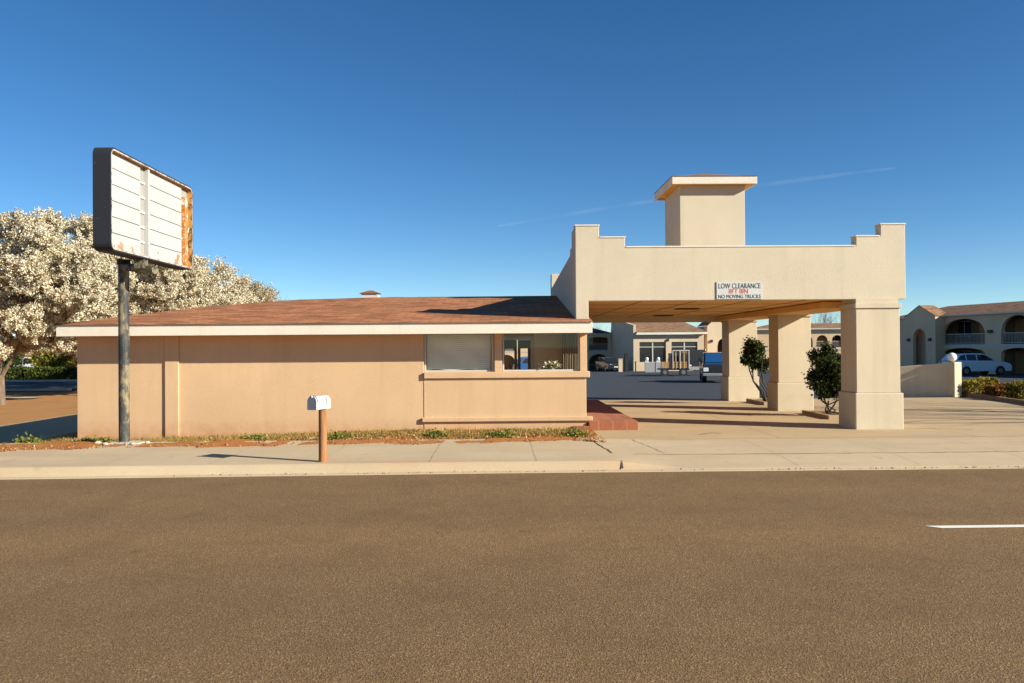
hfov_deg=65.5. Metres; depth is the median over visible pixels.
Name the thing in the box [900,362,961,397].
boundary wall
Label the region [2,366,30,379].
hedge
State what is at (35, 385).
side road
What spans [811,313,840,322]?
bare tree
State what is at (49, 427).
alley
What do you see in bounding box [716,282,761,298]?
clearance sign
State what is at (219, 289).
blossom tree
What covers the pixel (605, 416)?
brick step
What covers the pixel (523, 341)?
door
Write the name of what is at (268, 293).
blossom tree
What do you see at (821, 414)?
planter
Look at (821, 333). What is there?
motel wing
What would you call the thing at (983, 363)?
parked car
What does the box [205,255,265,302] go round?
blossom tree
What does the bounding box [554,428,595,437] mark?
weed
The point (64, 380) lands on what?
side road kerb
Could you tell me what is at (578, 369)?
window
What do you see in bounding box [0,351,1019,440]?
ground
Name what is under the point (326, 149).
sky
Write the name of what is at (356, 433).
grass
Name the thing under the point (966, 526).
lane marking
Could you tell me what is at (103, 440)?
weed
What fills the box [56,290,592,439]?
office building
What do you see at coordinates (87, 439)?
weed
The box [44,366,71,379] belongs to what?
hedge
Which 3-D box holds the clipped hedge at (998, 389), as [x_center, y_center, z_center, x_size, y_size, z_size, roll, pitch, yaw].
[16.320,1.581,26.545,0.942,0.612,0.895,0,0,-1]
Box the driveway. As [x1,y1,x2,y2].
[594,397,1023,439]
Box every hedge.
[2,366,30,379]
[23,366,51,379]
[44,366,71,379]
[63,367,76,378]
[962,376,1000,394]
[982,380,1017,396]
[1003,379,1023,398]
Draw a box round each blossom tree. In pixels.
[0,206,136,404]
[0,210,221,361]
[139,254,249,310]
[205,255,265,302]
[227,280,288,304]
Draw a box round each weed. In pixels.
[11,432,46,442]
[74,436,93,441]
[89,435,118,441]
[237,433,272,440]
[327,429,354,439]
[417,428,451,438]
[479,427,519,437]
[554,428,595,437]
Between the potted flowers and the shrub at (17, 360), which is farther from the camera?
the shrub at (17, 360)
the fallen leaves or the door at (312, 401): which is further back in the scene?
the fallen leaves
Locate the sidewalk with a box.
[0,436,1023,479]
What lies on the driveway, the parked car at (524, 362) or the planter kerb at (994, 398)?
the planter kerb at (994, 398)
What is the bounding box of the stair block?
[697,322,721,351]
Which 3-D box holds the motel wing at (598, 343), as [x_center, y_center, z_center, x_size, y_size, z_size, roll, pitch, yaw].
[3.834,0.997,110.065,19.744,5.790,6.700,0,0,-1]
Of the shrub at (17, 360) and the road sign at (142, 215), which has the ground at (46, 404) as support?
the shrub at (17, 360)
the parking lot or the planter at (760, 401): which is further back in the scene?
the parking lot
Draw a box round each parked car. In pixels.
[3,357,36,375]
[512,356,527,369]
[595,357,623,371]
[939,353,1011,375]
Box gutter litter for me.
[174,466,1018,475]
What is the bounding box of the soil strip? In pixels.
[0,429,598,450]
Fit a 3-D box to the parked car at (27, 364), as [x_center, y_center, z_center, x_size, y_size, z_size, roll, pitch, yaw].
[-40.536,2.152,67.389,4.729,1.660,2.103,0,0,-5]
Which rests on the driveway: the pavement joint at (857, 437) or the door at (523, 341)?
the pavement joint at (857, 437)
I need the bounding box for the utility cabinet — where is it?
[624,353,627,371]
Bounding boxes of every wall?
[645,362,667,371]
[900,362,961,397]
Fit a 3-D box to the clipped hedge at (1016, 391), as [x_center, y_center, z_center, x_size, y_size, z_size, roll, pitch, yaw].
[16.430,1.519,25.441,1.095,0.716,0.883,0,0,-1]
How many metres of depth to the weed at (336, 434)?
15.67 m
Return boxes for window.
[424,334,493,371]
[502,333,579,370]
[639,342,665,361]
[671,342,696,352]
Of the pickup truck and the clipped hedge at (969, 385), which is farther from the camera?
the pickup truck
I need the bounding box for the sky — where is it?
[0,0,1023,350]
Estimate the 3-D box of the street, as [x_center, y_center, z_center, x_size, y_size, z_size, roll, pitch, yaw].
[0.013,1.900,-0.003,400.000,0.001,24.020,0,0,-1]
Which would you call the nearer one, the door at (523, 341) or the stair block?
the door at (523, 341)
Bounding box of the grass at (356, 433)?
[22,426,591,443]
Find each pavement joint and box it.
[640,436,981,439]
[661,451,1011,454]
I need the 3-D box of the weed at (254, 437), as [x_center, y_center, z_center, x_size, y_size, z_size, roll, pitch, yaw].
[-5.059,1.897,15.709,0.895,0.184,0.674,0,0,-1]
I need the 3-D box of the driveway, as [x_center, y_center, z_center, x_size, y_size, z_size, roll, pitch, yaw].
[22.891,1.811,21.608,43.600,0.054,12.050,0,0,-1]
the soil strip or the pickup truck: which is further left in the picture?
the soil strip
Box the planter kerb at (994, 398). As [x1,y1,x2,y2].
[962,392,1023,404]
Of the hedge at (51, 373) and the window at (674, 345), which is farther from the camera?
the window at (674, 345)
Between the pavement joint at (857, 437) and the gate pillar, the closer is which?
the pavement joint at (857, 437)
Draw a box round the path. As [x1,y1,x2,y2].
[6,397,35,397]
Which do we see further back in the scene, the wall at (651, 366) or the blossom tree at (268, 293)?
the wall at (651, 366)
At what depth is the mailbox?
12.30 m
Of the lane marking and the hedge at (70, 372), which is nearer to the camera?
the lane marking
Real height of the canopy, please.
6.481 m
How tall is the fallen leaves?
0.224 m
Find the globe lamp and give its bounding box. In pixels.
[947,353,956,361]
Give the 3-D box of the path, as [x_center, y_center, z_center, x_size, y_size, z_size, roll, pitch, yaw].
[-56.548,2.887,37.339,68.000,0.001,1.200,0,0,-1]
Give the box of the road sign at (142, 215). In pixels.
[93,147,192,443]
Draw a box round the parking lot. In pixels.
[586,369,1023,399]
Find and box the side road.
[5,382,76,389]
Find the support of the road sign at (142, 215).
on the soil strip
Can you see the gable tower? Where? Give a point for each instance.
(929, 320)
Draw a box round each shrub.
[3,353,31,373]
[26,348,76,367]
[739,335,768,400]
[801,341,840,413]
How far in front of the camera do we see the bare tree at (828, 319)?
110.56 m
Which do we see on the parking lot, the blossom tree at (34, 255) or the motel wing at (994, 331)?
the motel wing at (994, 331)
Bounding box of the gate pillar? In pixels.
[618,359,622,371]
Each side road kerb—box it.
[5,379,76,381]
[5,388,71,390]
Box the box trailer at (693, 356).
[679,350,705,370]
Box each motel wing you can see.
[505,328,612,369]
[757,323,840,368]
[900,301,1023,373]
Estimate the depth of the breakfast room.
92.42 m
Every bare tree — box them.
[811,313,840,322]
[815,312,840,322]
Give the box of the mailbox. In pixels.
[307,395,329,461]
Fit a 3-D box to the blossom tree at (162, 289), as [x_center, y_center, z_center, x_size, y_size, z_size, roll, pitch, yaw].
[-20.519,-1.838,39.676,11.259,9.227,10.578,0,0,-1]
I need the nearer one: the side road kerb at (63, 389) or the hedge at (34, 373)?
the side road kerb at (63, 389)
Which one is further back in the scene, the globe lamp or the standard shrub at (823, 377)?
the globe lamp
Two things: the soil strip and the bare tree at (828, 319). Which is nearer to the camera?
the soil strip
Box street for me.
[0,468,1023,682]
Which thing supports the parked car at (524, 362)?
on the parking lot
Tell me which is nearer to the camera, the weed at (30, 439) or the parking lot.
the weed at (30, 439)
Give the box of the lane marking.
[930,525,1023,527]
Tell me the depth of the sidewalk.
12.83 m
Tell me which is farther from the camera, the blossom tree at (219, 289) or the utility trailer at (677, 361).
the utility trailer at (677, 361)
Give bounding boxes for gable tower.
[905,305,945,365]
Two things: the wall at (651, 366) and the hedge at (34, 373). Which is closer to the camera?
the hedge at (34, 373)
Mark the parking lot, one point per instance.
(602, 384)
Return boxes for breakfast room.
[611,322,707,370]
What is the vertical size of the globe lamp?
0.325 m
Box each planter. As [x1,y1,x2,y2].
[746,398,766,404]
[802,410,838,419]
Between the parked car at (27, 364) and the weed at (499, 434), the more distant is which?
the parked car at (27, 364)
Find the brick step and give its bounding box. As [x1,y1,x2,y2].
[572,400,637,429]
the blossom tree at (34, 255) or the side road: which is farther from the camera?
the side road
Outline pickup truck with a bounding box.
[698,352,721,382]
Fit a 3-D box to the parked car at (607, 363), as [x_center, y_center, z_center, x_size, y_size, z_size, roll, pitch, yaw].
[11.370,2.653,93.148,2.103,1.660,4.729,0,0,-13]
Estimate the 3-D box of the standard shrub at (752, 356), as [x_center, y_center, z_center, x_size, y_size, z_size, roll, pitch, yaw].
[7.490,0.874,24.406,1.126,2.163,1.009,0,0,-1]
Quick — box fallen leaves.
[1,428,606,450]
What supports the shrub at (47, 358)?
on the ground at (46, 404)
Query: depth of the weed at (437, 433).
15.69 m
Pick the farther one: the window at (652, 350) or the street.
the window at (652, 350)
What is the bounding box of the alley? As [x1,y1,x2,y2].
[0,414,76,442]
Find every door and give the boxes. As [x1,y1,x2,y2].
[307,396,316,409]
[502,336,533,370]
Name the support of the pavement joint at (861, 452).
on the sidewalk
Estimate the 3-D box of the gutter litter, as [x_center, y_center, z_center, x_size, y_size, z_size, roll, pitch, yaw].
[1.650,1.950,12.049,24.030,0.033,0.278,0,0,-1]
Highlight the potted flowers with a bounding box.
[539,359,563,368]
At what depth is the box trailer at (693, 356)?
66.23 m
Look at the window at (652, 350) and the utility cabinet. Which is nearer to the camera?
the utility cabinet
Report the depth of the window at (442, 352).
17.20 m
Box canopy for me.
[551,174,905,429]
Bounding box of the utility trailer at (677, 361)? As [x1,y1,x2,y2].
[657,350,689,375]

